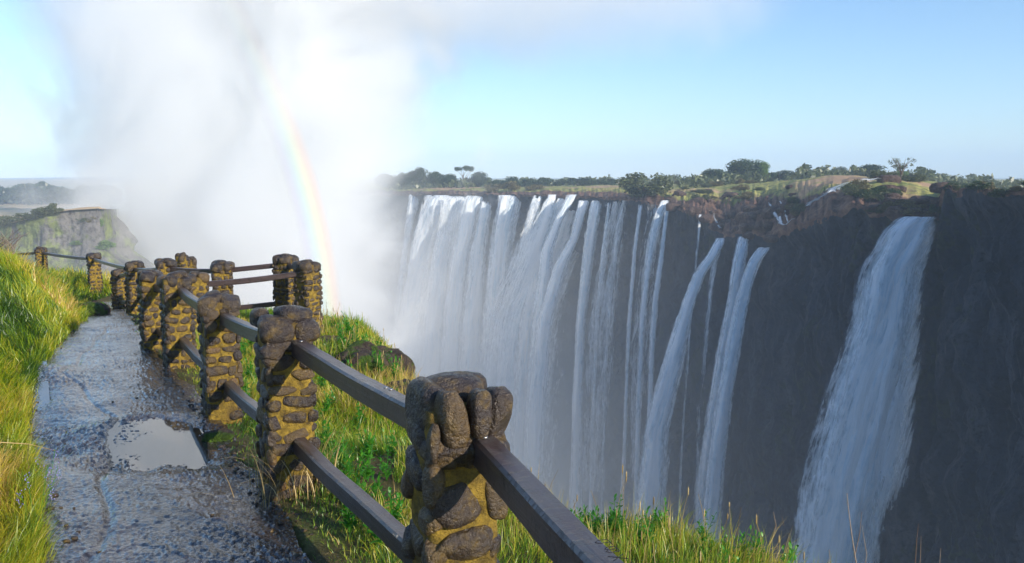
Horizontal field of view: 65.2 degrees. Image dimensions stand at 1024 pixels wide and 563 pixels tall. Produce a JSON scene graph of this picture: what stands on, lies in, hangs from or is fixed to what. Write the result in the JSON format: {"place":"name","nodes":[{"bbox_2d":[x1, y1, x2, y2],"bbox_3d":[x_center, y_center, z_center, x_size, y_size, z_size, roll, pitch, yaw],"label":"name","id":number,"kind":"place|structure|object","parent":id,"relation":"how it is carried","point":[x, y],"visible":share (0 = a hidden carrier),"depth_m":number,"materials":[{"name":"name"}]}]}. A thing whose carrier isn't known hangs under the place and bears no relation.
{"place":"outdoors","nodes":[
{"label":"outdoors","id":0,"kind":"place"},
{"bbox_2d":[16,465,54,516],"bbox_3d":[-2.412,1.107,4.062,0.185,0.340,0.081,-2,8,-14],"label":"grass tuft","id":1,"kind":"object","parent":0,"point":[43,491],"visible":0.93,"depth_m":4.05,"materials":[{"name":"green plant"}]},
{"bbox_2d":[0,179,105,223],"bbox_3d":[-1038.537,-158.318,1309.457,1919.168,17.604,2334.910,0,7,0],"label":"field","id":2,"kind":"structure","parent":0,"point":[10,209],"depth_m":590.69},
{"bbox_2d":[33,206,62,214],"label":"bush","id":3,"kind":"object","parent":2,"relation":"on","point":[41,210],"visible":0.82,"depth_m":151.22,"materials":[{"name":"green plant"}]},
{"bbox_2d":[0,181,122,204],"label":"wood","id":4,"kind":"object","parent":2,"relation":"on","point":[39,192],"visible":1,"depth_m":561.83,"materials":[{"name":"grey plant"}]},
{"bbox_2d":[0,242,111,562],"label":"grass","id":5,"kind":"structure","parent":0,"point":[21,280],"depth_m":8.32,"materials":[{"name":"green plant"}]},
{"bbox_2d":[0,203,154,275],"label":"headland","id":6,"kind":"structure","parent":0,"point":[62,230],"depth_m":153.51,"materials":[{"name":"grey stone"}]},
{"bbox_2d":[95,240,116,249],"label":"bush","id":7,"kind":"object","parent":6,"relation":"on","point":[105,244],"visible":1,"depth_m":153.18,"materials":[{"name":"green plant"}]},
{"bbox_2d":[26,301,317,562],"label":"path","id":8,"kind":"structure","parent":0,"point":[102,495],"depth_m":4.91,"materials":[{"name":"grey gravel"}]},
{"bbox_2d":[28,360,49,459],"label":"puddle","id":9,"kind":"object","parent":8,"relation":"on","point":[43,396],"visible":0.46,"depth_m":7.70,"materials":[{"name":"grey liquid"}]},
{"bbox_2d":[78,300,111,315],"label":"stone block","id":10,"kind":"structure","parent":8,"relation":"on","point":[95,307],"depth_m":15.03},
{"bbox_2d":[98,416,219,470],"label":"puddle","id":11,"kind":"object","parent":8,"relation":"on","point":[160,442],"visible":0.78,"depth_m":5.96,"materials":[{"name":"grey liquid"}]},
{"bbox_2d":[201,428,234,442],"bbox_3d":[-2.243,1.182,6.102,0.252,0.105,0.167,0,7,0],"label":"stone","id":12,"kind":"object","parent":8,"relation":"on","point":[219,435],"visible":0.96,"depth_m":6.04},
{"bbox_2d":[0,268,850,562],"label":"ground","id":13,"kind":"structure","parent":0,"point":[315,546],"depth_m":4.26,"materials":[{"name":"green plant"}]},
{"bbox_2d":[0,226,29,252],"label":"bare shrub","id":14,"kind":"object","parent":13,"relation":"on","point":[7,246],"visible":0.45,"depth_m":23.98,"materials":[{"name":"beige plant"}]},
{"bbox_2d":[9,246,323,330],"bbox_3d":[-10.201,-0.052,19.209,2.185,2.458,20.751,-7,10,-42],"label":"fence","id":15,"kind":"object","parent":13,"relation":"on","point":[294,279],"visible":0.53,"depth_m":12.59,"materials":[{"name":"stone"}]},
{"bbox_2d":[205,414,353,509],"bbox_3d":[-1.288,1.090,4.676,0.865,0.713,0.875,2,8,16],"label":"dry grass tuft","id":16,"kind":"object","parent":13,"relation":"on","point":[307,475],"visible":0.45,"depth_m":4.51,"materials":[{"name":"plant"}]},
{"bbox_2d":[319,417,336,452],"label":"leafy weed","id":17,"kind":"object","parent":13,"relation":"on","point":[326,433],"visible":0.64,"depth_m":5.48,"materials":[{"name":"green plant"}]},
{"bbox_2d":[320,388,335,416],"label":"leafy weed","id":18,"kind":"object","parent":13,"relation":"on","point":[328,400],"visible":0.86,"depth_m":6.79,"materials":[{"name":"green plant"}]},
{"bbox_2d":[330,427,347,463],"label":"leafy weed","id":19,"kind":"object","parent":13,"relation":"on","point":[341,447],"visible":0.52,"depth_m":5.09,"materials":[{"name":"green plant"}]},
{"bbox_2d":[340,441,354,475],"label":"leafy weed","id":20,"kind":"object","parent":13,"relation":"on","point":[345,459],"visible":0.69,"depth_m":4.77,"materials":[{"name":"green plant"}]},
{"bbox_2d":[338,504,358,530],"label":"leafy weed","id":21,"kind":"object","parent":13,"relation":"on","point":[347,521],"visible":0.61,"depth_m":3.99,"materials":[{"name":"green plant"}]},
{"bbox_2d":[354,401,368,424],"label":"leafy weed","id":22,"kind":"object","parent":13,"relation":"on","point":[359,413],"visible":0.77,"depth_m":6.65,"materials":[{"name":"green plant"}]},
{"bbox_2d":[353,423,374,457],"bbox_3d":[-0.976,1.059,5.319,0.135,0.271,0.124,2,8,14],"label":"leafy weed","id":23,"kind":"object","parent":13,"relation":"on","point":[365,443],"visible":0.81,"depth_m":5.31,"materials":[{"name":"green plant"}]},
{"bbox_2d":[356,435,376,481],"bbox_3d":[-0.859,1.075,4.793,0.134,0.270,0.123,-4,8,-26],"label":"leafy weed","id":24,"kind":"object","parent":13,"relation":"on","point":[364,468],"visible":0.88,"depth_m":4.79,"materials":[{"name":"green plant"}]},
{"bbox_2d":[335,340,415,379],"bbox_3d":[-1.678,1.123,9.349,0.670,0.871,1.284,3,8,25],"label":"boulder","id":25,"kind":"object","parent":13,"relation":"on","point":[363,349],"visible":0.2,"depth_m":9.14,"materials":[{"name":"stone"}]},
{"bbox_2d":[368,468,387,502],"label":"leafy weed","id":26,"kind":"object","parent":13,"relation":"on","point":[374,486],"visible":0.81,"depth_m":4.33,"materials":[{"name":"green plant"}]},
{"bbox_2d":[371,349,385,372],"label":"leafy weed","id":27,"kind":"object","parent":13,"relation":"on","point":[380,366],"visible":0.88,"depth_m":8.88,"materials":[{"name":"green plant"}]},
{"bbox_2d":[135,269,631,562],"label":"fence","id":28,"kind":"object","parent":13,"relation":"on","point":[469,478],"visible":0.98,"depth_m":3.39,"materials":[{"name":"stone"}]},
{"bbox_2d":[377,443,397,480],"bbox_3d":[-0.752,1.097,4.822,0.136,0.241,0.103,-4,8,-30],"label":"leafy weed","id":29,"kind":"object","parent":13,"relation":"on","point":[382,469],"visible":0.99,"depth_m":4.83,"materials":[{"name":"green plant"}]},
{"bbox_2d":[382,429,396,457],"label":"leafy weed","id":30,"kind":"object","parent":13,"relation":"on","point":[391,445],"visible":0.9,"depth_m":5.32,"materials":[{"name":"green plant"}]},
{"bbox_2d":[384,487,405,521],"bbox_3d":[-0.597,1.117,3.958,0.126,0.276,0.137,6,10,40],"label":"leafy weed","id":31,"kind":"object","parent":13,"relation":"on","point":[396,514],"visible":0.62,"depth_m":3.97,"materials":[{"name":"green plant"}]},
{"bbox_2d":[389,354,402,378],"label":"leafy weed","id":32,"kind":"object","parent":13,"relation":"on","point":[395,365],"visible":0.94,"depth_m":8.54,"materials":[{"name":"green plant"}]},
{"bbox_2d":[386,378,410,394],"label":"dry grass tuft","id":33,"kind":"object","parent":13,"relation":"on","point":[405,381],"visible":0.06,"depth_m":7.77,"materials":[{"name":"beige plant"}]},
{"bbox_2d":[318,303,830,562],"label":"dry stalks","id":34,"kind":"object","parent":13,"relation":"on","point":[577,495],"visible":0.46,"depth_m":3.85,"materials":[{"name":"plant"}]},
{"bbox_2d":[586,505,604,533],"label":"leafy weed","id":35,"kind":"object","parent":13,"relation":"on","point":[596,519],"visible":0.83,"depth_m":3.97,"materials":[{"name":"green plant"}]},
{"bbox_2d":[603,506,619,534],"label":"leafy weed","id":36,"kind":"object","parent":13,"relation":"on","point":[608,520],"visible":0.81,"depth_m":4.00,"materials":[{"name":"green plant"}]},
{"bbox_2d":[630,514,646,545],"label":"leafy weed","id":37,"kind":"object","parent":13,"relation":"on","point":[639,533],"visible":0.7,"depth_m":3.83,"materials":[{"name":"green plant"}]},
{"bbox_2d":[638,506,657,543],"bbox_3d":[0.649,1.175,3.793,0.089,0.208,0.118,4,8,27],"label":"leafy weed","id":38,"kind":"object","parent":13,"relation":"on","point":[647,523],"visible":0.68,"depth_m":3.79,"materials":[{"name":"green plant"}]},
{"bbox_2d":[695,508,716,543],"bbox_3d":[0.954,1.215,3.951,0.106,0.188,0.080,-2,8,-15],"label":"leafy weed","id":39,"kind":"object","parent":13,"relation":"on","point":[701,530],"visible":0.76,"depth_m":3.95,"materials":[{"name":"green plant"}]},
{"bbox_2d":[732,531,751,559],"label":"leafy weed","id":40,"kind":"object","parent":13,"relation":"on","point":[745,545],"visible":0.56,"depth_m":3.70,"materials":[{"name":"green plant"}]},
{"bbox_2d":[746,525,766,562],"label":"leafy weed","id":41,"kind":"object","parent":13,"relation":"on","point":[757,543],"visible":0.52,"depth_m":3.65,"materials":[{"name":"green plant"}]},
{"bbox_2d":[780,540,801,562],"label":"leafy weed","id":42,"kind":"object","parent":13,"relation":"on","point":[790,553],"visible":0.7,"depth_m":3.55,"materials":[{"name":"green plant"}]},
{"bbox_2d":[847,495,866,562],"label":"dead stem","id":43,"kind":"object","parent":13,"relation":"on","point":[858,537],"visible":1,"depth_m":3.63,"materials":[{"name":"brown plant"}]},
{"bbox_2d":[0,177,1023,181],"bbox_3d":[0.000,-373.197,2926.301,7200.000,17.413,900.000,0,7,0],"label":"hills","id":44,"kind":"structure","parent":0,"point":[113,179],"depth_m":2641.93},
{"bbox_2d":[0,0,1023,228],"label":"sky","id":45,"kind":"structure","parent":0,"point":[89,88],"materials":[{"name":"blue"}]},
{"bbox_2d":[125,188,1023,562],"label":"cliff","id":46,"kind":"structure","parent":0,"point":[959,498],"depth_m":157.38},
{"bbox_2d":[391,195,418,347],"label":"waterfall","id":47,"kind":"structure","parent":46,"relation":"on","point":[413,203],"depth_m":310.11,"materials":[{"name":"liquid"}]},
{"bbox_2d":[397,195,451,372],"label":"waterfall","id":48,"kind":"structure","parent":46,"relation":"on","point":[421,258],"depth_m":291.72,"materials":[{"name":"liquid"}]},
{"bbox_2d":[419,196,465,376],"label":"waterfall","id":49,"kind":"structure","parent":46,"relation":"on","point":[433,320],"depth_m":285.73,"materials":[{"name":"liquid"}]},
{"bbox_2d":[412,198,485,376],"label":"waterfall","id":50,"kind":"structure","parent":46,"relation":"attached to","point":[455,208],"depth_m":285.71,"materials":[{"name":"liquid"}]},
{"bbox_2d":[441,196,481,372],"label":"waterfall","id":51,"kind":"structure","parent":46,"relation":"on","point":[453,315],"depth_m":278.68,"materials":[{"name":"liquid"}]},
{"bbox_2d":[459,201,490,372],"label":"waterfall","id":52,"kind":"structure","parent":46,"relation":"on","point":[472,328],"depth_m":274.68,"materials":[{"name":"liquid"}]},
{"bbox_2d":[479,195,520,386],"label":"waterfall","id":53,"kind":"structure","parent":46,"relation":"attached to","point":[504,229],"depth_m":263.16,"materials":[{"name":"liquid"}]},
{"bbox_2d":[507,195,541,322],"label":"waterfall","id":54,"kind":"structure","parent":46,"relation":"on","point":[531,227],"depth_m":251.71,"materials":[{"name":"liquid"}]},
{"bbox_2d":[485,198,577,481],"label":"waterfall","id":55,"kind":"structure","parent":46,"relation":"attached to","point":[506,345],"depth_m":245.67,"materials":[{"name":"liquid"}]},
{"bbox_2d":[511,195,555,461],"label":"waterfall","id":56,"kind":"structure","parent":46,"relation":"attached to","point":[520,366],"depth_m":245.95,"materials":[{"name":"liquid"}]},
{"bbox_2d":[524,195,575,466],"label":"waterfall","id":57,"kind":"structure","parent":46,"relation":"on","point":[545,269],"depth_m":236.60,"materials":[{"name":"liquid"}]},
{"bbox_2d":[526,200,588,483],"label":"waterfall","id":58,"kind":"structure","parent":46,"relation":"on","point":[535,432],"depth_m":232.11,"materials":[{"name":"liquid"}]},
{"bbox_2d":[124,175,1023,237],"bbox_3d":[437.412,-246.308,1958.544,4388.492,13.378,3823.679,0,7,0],"label":"plateau","id":59,"kind":"structure","parent":46,"relation":"on","point":[838,203],"depth_m":216.60,"materials":[{"name":"soil"}]},
{"bbox_2d":[374,173,396,189],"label":"tree","id":60,"kind":"object","parent":59,"relation":"on","point":[386,180],"visible":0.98,"depth_m":339.82,"materials":[{"name":"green plant"}]},
{"bbox_2d":[396,172,415,186],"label":"tree","id":61,"kind":"object","parent":59,"relation":"on","point":[403,178],"visible":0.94,"depth_m":340.22,"materials":[{"name":"green plant"}]},
{"bbox_2d":[408,167,428,187],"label":"tree","id":62,"kind":"object","parent":59,"relation":"on","point":[419,174],"visible":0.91,"depth_m":340.42,"materials":[{"name":"green plant"}]},
{"bbox_2d":[426,171,443,184],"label":"tree","id":63,"kind":"object","parent":59,"relation":"on","point":[434,177],"visible":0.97,"depth_m":339.73,"materials":[{"name":"green plant"}]},
{"bbox_2d":[440,174,458,187],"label":"tree","id":64,"kind":"object","parent":59,"relation":"on","point":[447,178],"visible":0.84,"depth_m":340.22,"materials":[{"name":"green plant"}]},
{"bbox_2d":[454,165,474,180],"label":"tree","id":65,"kind":"object","parent":59,"relation":"on","point":[465,168],"visible":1,"depth_m":346.88,"materials":[{"name":"green plant"}]},
{"bbox_2d":[468,171,488,186],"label":"tree","id":66,"kind":"object","parent":59,"relation":"on","point":[479,178],"visible":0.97,"depth_m":340.07,"materials":[{"name":"green plant"}]},
{"bbox_2d":[483,184,505,192],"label":"bush","id":67,"kind":"object","parent":59,"relation":"on","point":[490,188],"visible":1,"depth_m":282.07,"materials":[{"name":"green plant"}]},
{"bbox_2d":[500,181,521,190],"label":"bush","id":68,"kind":"object","parent":59,"relation":"on","point":[510,185],"visible":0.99,"depth_m":280.72,"materials":[{"name":"green plant"}]},
{"bbox_2d":[534,177,555,185],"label":"bush","id":69,"kind":"object","parent":59,"relation":"on","point":[545,181],"visible":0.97,"depth_m":325.52,"materials":[{"name":"green plant"}]},
{"bbox_2d":[567,177,586,185],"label":"bush","id":70,"kind":"object","parent":59,"relation":"on","point":[574,181],"visible":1,"depth_m":326.57,"materials":[{"name":"green plant"}]},
{"bbox_2d":[615,172,673,197],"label":"bush","id":71,"kind":"object","parent":59,"relation":"on","point":[632,185],"visible":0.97,"depth_m":203.81,"materials":[{"name":"green plant"}]},
{"bbox_2d":[666,202,679,211],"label":"rock","id":72,"kind":"object","parent":59,"relation":"on","point":[672,206],"visible":0.89,"depth_m":185.81,"materials":[{"name":"stone"}]},
{"bbox_2d":[697,214,714,222],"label":"rock","id":73,"kind":"object","parent":59,"relation":"on","point":[705,218],"visible":0.95,"depth_m":172.92,"materials":[{"name":"stone"}]},
{"bbox_2d":[392,163,1023,189],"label":"scrub","id":74,"kind":"object","parent":59,"relation":"on","point":[805,169],"visible":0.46,"depth_m":242.14,"materials":[{"name":"green plant"}]},
{"bbox_2d":[700,168,730,180],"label":"tree","id":75,"kind":"object","parent":59,"relation":"on","point":[714,172],"visible":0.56,"depth_m":254.09,"materials":[{"name":"green plant"}]},
{"bbox_2d":[708,223,723,230],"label":"rock","id":76,"kind":"object","parent":59,"relation":"on","point":[713,226],"visible":0.9,"depth_m":170.18,"materials":[{"name":"grey stone"}]},
{"bbox_2d":[739,223,754,233],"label":"rock","id":77,"kind":"object","parent":59,"relation":"on","point":[744,228],"visible":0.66,"depth_m":160.28,"materials":[{"name":"grey stone"}]},
{"bbox_2d":[725,158,769,178],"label":"tree","id":78,"kind":"object","parent":59,"relation":"on","point":[742,166],"visible":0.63,"depth_m":256.82,"materials":[{"name":"green plant"}]},
{"bbox_2d":[755,162,770,177],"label":"tree","id":79,"kind":"object","parent":59,"relation":"on","point":[765,166],"visible":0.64,"depth_m":254.19,"materials":[{"name":"green plant"}]},
{"bbox_2d":[763,207,777,218],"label":"rock","id":80,"kind":"object","parent":59,"relation":"on","point":[768,213],"visible":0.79,"depth_m":157.34,"materials":[{"name":"stone"}]},
{"bbox_2d":[770,170,793,179],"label":"bush","id":81,"kind":"object","parent":59,"relation":"on","point":[777,174],"visible":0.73,"depth_m":271.90,"materials":[{"name":"green plant"}]},
{"bbox_2d":[806,178,875,205],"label":"rapid","id":82,"kind":"structure","parent":59,"relation":"on","point":[831,190],"depth_m":138.91,"materials":[{"name":"liquid"}]},
{"bbox_2d":[841,183,860,195],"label":"bush","id":83,"kind":"object","parent":59,"relation":"on","point":[846,188],"visible":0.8,"depth_m":128.42,"materials":[{"name":"green plant"}]},
{"bbox_2d":[849,179,872,187],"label":"bush","id":84,"kind":"object","parent":59,"relation":"on","point":[862,183],"visible":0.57,"depth_m":133.46,"materials":[{"name":"green plant"}]},
{"bbox_2d":[852,189,876,198],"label":"bush","id":85,"kind":"object","parent":59,"relation":"on","point":[863,194],"visible":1,"depth_m":127.08,"materials":[{"name":"green plant"}]},
{"bbox_2d":[851,164,886,175],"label":"tree","id":86,"kind":"object","parent":59,"relation":"on","point":[870,168],"visible":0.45,"depth_m":240.51,"materials":[{"name":"green plant"}]},
{"bbox_2d":[863,202,881,213],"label":"rock","id":87,"kind":"object","parent":59,"relation":"on","point":[871,205],"visible":0.68,"depth_m":122.95,"materials":[{"name":"stone"}]},
{"bbox_2d":[876,175,901,182],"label":"rock","id":88,"kind":"object","parent":59,"relation":"on","point":[888,178],"visible":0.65,"depth_m":140.13,"materials":[{"name":"stone"}]},
{"bbox_2d":[884,206,906,221],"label":"rock","id":89,"kind":"object","parent":59,"relation":"on","point":[896,215],"visible":0.65,"depth_m":118.79,"materials":[{"name":"grey stone"}]},
{"bbox_2d":[888,157,915,177],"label":"tree","id":90,"kind":"object","parent":59,"relation":"on","point":[900,166],"visible":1,"depth_m":148.46,"materials":[{"name":"green plant"}]},
{"bbox_2d":[900,208,933,215],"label":"bush","id":91,"kind":"object","parent":59,"relation":"on","point":[907,211],"visible":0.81,"depth_m":116.03,"materials":[{"name":"green plant"}]},
{"bbox_2d":[908,207,930,217],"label":"rock","id":92,"kind":"object","parent":59,"relation":"on","point":[921,214],"visible":0.52,"depth_m":115.94,"materials":[{"name":"grey stone"}]},
{"bbox_2d":[908,195,935,205],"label":"rock","id":93,"kind":"object","parent":59,"relation":"on","point":[918,200],"visible":0.46,"depth_m":121.00,"materials":[{"name":"grey stone"}]},
{"bbox_2d":[929,182,959,193],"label":"rock","id":94,"kind":"object","parent":59,"relation":"on","point":[937,187],"visible":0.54,"depth_m":114.46,"materials":[{"name":"stone"}]},
{"bbox_2d":[961,180,991,190],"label":"bush","id":95,"kind":"object","parent":59,"relation":"on","point":[974,186],"visible":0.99,"depth_m":102.38,"materials":[{"name":"green plant"}]},
{"bbox_2d":[987,188,1009,197],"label":"bush","id":96,"kind":"object","parent":59,"relation":"on","point":[998,192],"visible":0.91,"depth_m":97.54,"materials":[{"name":"green plant"}]},
{"bbox_2d":[569,200,599,518],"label":"waterfall","id":97,"kind":"structure","parent":46,"relation":"attached to","point":[590,237],"depth_m":228.71,"materials":[{"name":"liquid"}]},
{"bbox_2d":[580,202,624,512],"bbox_3d":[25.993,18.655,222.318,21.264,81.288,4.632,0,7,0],"label":"waterfall","id":98,"kind":"structure","parent":46,"relation":"on","point":[604,310],"depth_m":219.94,"materials":[{"name":"liquid"}]},
{"bbox_2d":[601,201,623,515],"bbox_3d":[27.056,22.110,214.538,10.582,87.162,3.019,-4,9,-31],"label":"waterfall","id":99,"kind":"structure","parent":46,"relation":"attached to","point":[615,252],"depth_m":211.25,"materials":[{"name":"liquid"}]},
{"bbox_2d":[620,205,641,518],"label":"waterfall","id":100,"kind":"structure","parent":46,"relation":"attached to","point":[629,317],"depth_m":202.89,"materials":[{"name":"liquid"}]},
{"bbox_2d":[631,208,656,478],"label":"waterfall","id":101,"kind":"structure","parent":46,"relation":"attached to","point":[634,404],"depth_m":198.36,"materials":[{"name":"liquid"}]},
{"bbox_2d":[632,200,667,522],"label":"waterfall","id":102,"kind":"structure","parent":46,"relation":"attached to","point":[654,230],"depth_m":189.69,"materials":[{"name":"liquid"}]},
{"bbox_2d":[647,207,668,422],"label":"waterfall","id":103,"kind":"structure","parent":46,"relation":"attached to","point":[653,322],"depth_m":187.95,"materials":[{"name":"liquid"}]},
{"bbox_2d":[635,238,723,526],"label":"waterfall","id":104,"kind":"structure","parent":46,"relation":"on","point":[653,477],"depth_m":163.67,"materials":[{"name":"liquid"}]},
{"bbox_2d":[678,214,700,509],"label":"waterfall","id":105,"kind":"structure","parent":46,"relation":"on","point":[699,226],"depth_m":176.81,"materials":[{"name":"liquid"}]},
{"bbox_2d":[694,255,718,527],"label":"waterfall","id":106,"kind":"structure","parent":46,"relation":"on","point":[707,316],"depth_m":165.88,"materials":[{"name":"liquid"}]},
{"bbox_2d":[696,236,747,537],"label":"waterfall","id":107,"kind":"structure","parent":46,"relation":"attached to","point":[738,268],"depth_m":156.98,"materials":[{"name":"liquid"}]},
{"bbox_2d":[703,247,768,542],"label":"waterfall","id":108,"kind":"structure","parent":46,"relation":"on","point":[715,479],"depth_m":147.64,"materials":[{"name":"liquid"}]},
{"bbox_2d":[793,216,934,562],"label":"waterfall","id":109,"kind":"structure","parent":46,"relation":"attached to","point":[861,461],"depth_m":110.74,"materials":[{"name":"liquid"}]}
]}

